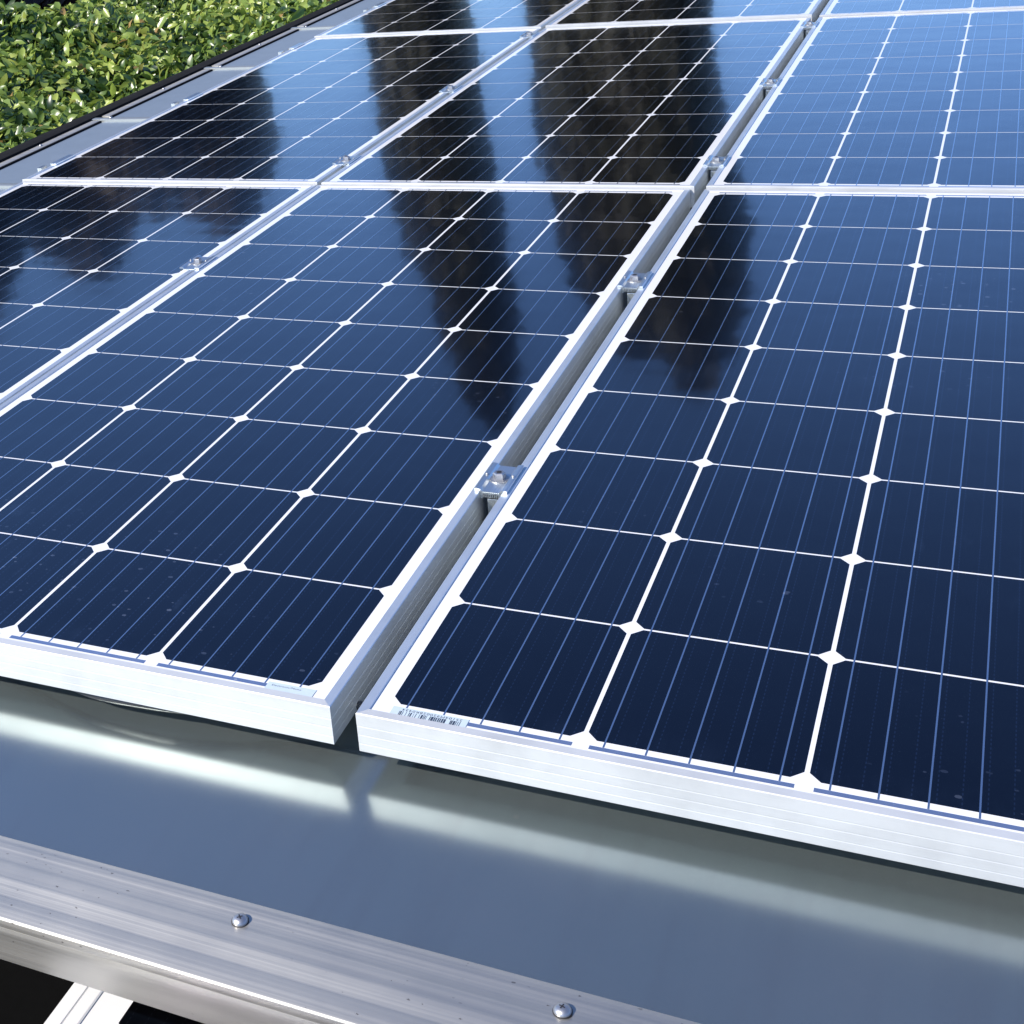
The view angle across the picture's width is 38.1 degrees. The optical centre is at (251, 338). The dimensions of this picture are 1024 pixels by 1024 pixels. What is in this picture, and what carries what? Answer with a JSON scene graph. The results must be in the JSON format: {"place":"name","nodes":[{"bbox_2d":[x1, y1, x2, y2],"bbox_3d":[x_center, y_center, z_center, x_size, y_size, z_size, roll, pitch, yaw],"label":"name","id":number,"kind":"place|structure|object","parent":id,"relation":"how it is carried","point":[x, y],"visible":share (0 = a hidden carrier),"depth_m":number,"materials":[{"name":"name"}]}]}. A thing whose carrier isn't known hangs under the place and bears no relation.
{"place":"outdoors","nodes":[
{"label":"outdoors","id":0,"kind":"place"},
{"label":"ground","id":1,"kind":"structure","parent":0,"visible":0},
{"bbox_2d":[4,0,26,4],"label":"conifer","id":2,"kind":"object","parent":1,"relation":"on","point":[6,2],"visible":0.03,"depth_m":15.98,"materials":[{"name":"green plant"}]},
{"bbox_2d":[0,959,73,1023],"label":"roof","id":3,"kind":"structure","parent":1,"relation":"on","point":[29,995],"depth_m":1.47,"materials":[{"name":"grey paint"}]},
{"bbox_2d":[44,982,203,1023],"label":"solar panel","id":4,"kind":"object","parent":3,"relation":"on","point":[80,1004],"visible":0.03,"depth_m":1.27,"materials":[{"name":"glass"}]},
{"bbox_2d":[24,0,76,9],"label":"conifer","id":5,"kind":"object","parent":1,"relation":"on","point":[45,3],"visible":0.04,"depth_m":14.19,"materials":[{"name":"green plant"}]},
{"bbox_2d":[0,0,338,152],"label":"hedge","id":6,"kind":"object","parent":1,"relation":"on","point":[69,62],"visible":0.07,"depth_m":6.77,"materials":[{"name":"green plant"}]},
{"bbox_2d":[0,0,1023,1023],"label":"carport","id":7,"kind":"object","parent":1,"relation":"on","point":[204,870],"visible":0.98,"depth_m":1.04,"materials":[{"name":"metal"}]},
{"bbox_2d":[37,154,74,171],"bbox_3d":[-0.420,-0.361,3.123,0.051,0.058,0.072,4,23,27],"label":"end clamp","id":8,"kind":"object","parent":7,"relation":"on","point":[56,162],"visible":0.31,"depth_m":3.10,"materials":[{"name":"metal"}]},
{"bbox_2d":[0,182,316,404],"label":"solar panel","id":9,"kind":"object","parent":7,"relation":"on","point":[83,264],"visible":0.92,"depth_m":2.46,"materials":[{"name":"glass"}]},
{"bbox_2d":[171,92,201,106],"bbox_3d":[-0.159,-0.577,3.600,0.051,0.058,0.072,4,23,27],"label":"end clamp","id":10,"kind":"object","parent":7,"relation":"on","point":[187,98],"visible":0.27,"depth_m":3.58,"materials":[{"name":"metal"}]},
{"bbox_2d":[180,255,215,270],"bbox_3d":[-0.084,-0.099,2.325,0.034,0.063,0.061,4,24,27],"label":"panel clamp","id":11,"kind":"object","parent":7,"relation":"attached to","point":[197,262],"visible":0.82,"depth_m":2.31,"materials":[{"name":"metal"}]},
{"bbox_2d":[22,28,540,184],"bbox_3d":[0.153,-0.564,3.438,0.673,0.037,1.472,4,23,27],"label":"solar panel","id":12,"kind":"object","parent":7,"relation":"on","point":[309,112],"visible":0.87,"depth_m":3.27,"materials":[{"name":"glass"}]},
{"bbox_2d":[278,43,304,54],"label":"end clamp","id":13,"kind":"object","parent":7,"relation":"on","point":[292,47],"visible":0.27,"depth_m":4.08,"materials":[{"name":"metal"}]},
{"bbox_2d":[0,185,690,743],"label":"solar panel","id":14,"kind":"object","parent":7,"relation":"on","point":[240,477],"visible":1,"depth_m":1.67,"materials":[{"name":"glass"}]},
{"bbox_2d":[74,691,363,714],"bbox_3d":[-0.104,0.311,1.302,0.620,0.020,0.052,4,23,27],"label":"cable","id":15,"kind":"object","parent":14,"relation":"attached to","point":[134,705],"visible":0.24,"depth_m":1.28,"materials":[{"name":"grey plastic"}]},
{"bbox_2d":[332,155,360,166],"bbox_3d":[0.187,-0.324,2.811,0.034,0.063,0.061,4,23,27],"label":"panel clamp","id":16,"kind":"object","parent":7,"relation":"attached to","point":[344,160],"visible":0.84,"depth_m":2.79,"materials":[{"name":"metal"}]},
{"bbox_2d":[363,2,385,11],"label":"end clamp","id":17,"kind":"object","parent":7,"relation":"on","point":[377,5],"visible":0.26,"depth_m":4.59,"materials":[{"name":"metal"}]},
{"bbox_2d":[314,0,581,37],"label":"solar panel","id":18,"kind":"object","parent":7,"relation":"on","point":[390,17],"visible":0.81,"depth_m":4.21,"materials":[{"name":"glass"}]},
{"bbox_2d":[439,85,461,93],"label":"panel clamp","id":19,"kind":"object","parent":7,"relation":"attached to","point":[449,89],"visible":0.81,"depth_m":3.29,"materials":[{"name":"metal"}]},
{"bbox_2d":[474,462,523,513],"bbox_3d":[0.260,0.168,1.506,0.034,0.063,0.061,4,23,27],"label":"panel clamp","id":20,"kind":"object","parent":7,"relation":"attached to","point":[496,481],"visible":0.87,"depth_m":1.49,"materials":[{"name":"metal"}]},
{"bbox_2d":[520,32,538,38],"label":"panel clamp","id":21,"kind":"object","parent":7,"relation":"attached to","point":[529,35],"visible":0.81,"depth_m":3.79,"materials":[{"name":"metal"}]},
{"bbox_2d":[321,17,810,207],"bbox_3d":[0.758,-0.524,3.124,0.673,0.037,1.472,4,23,27],"label":"solar panel","id":22,"kind":"object","parent":7,"relation":"on","point":[668,106],"visible":0.94,"depth_m":2.93,"materials":[{"name":"glass"}]},
{"bbox_2d":[617,271,651,303],"bbox_3d":[0.534,-0.059,2.005,0.034,0.063,0.061,4,23,27],"label":"panel clamp","id":23,"kind":"object","parent":7,"relation":"attached to","point":[631,282],"visible":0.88,"depth_m":1.99,"materials":[{"name":"metal"}]},
{"bbox_2d":[545,0,829,27],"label":"solar panel","id":24,"kind":"object","parent":7,"relation":"on","point":[585,13],"visible":0.78,"depth_m":3.83,"materials":[{"name":"glass"}]},
{"bbox_2d":[355,189,1023,887],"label":"solar panel","id":25,"kind":"object","parent":7,"relation":"on","point":[745,549],"visible":1,"depth_m":1.30,"materials":[{"name":"glass"}]},
{"bbox_2d":[703,155,729,177],"bbox_3d":[0.802,-0.283,2.489,0.034,0.063,0.061,4,23,27],"label":"panel clamp","id":26,"kind":"object","parent":7,"relation":"attached to","point":[714,163],"visible":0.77,"depth_m":2.47,"materials":[{"name":"metal"}]},
{"bbox_2d":[759,78,780,95],"bbox_3d":[1.071,-0.505,2.981,0.034,0.063,0.061,4,23,27],"label":"panel clamp","id":27,"kind":"object","parent":7,"relation":"attached to","point":[768,84],"visible":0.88,"depth_m":2.96,"materials":[{"name":"metal"}]},
{"bbox_2d":[800,21,818,35],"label":"panel clamp","id":28,"kind":"object","parent":7,"relation":"attached to","point":[808,25],"visible":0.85,"depth_m":3.47,"materials":[{"name":"metal"}]},
{"bbox_2d":[706,8,1023,192],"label":"solar panel","id":29,"kind":"object","parent":7,"relation":"on","point":[928,102],"visible":0.95,"depth_m":2.65,"materials":[{"name":"glass"}]},
{"bbox_2d":[819,0,1023,16],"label":"solar panel","id":30,"kind":"object","parent":7,"relation":"on","point":[850,7],"visible":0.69,"depth_m":3.53,"materials":[{"name":"glass"}]}
]}

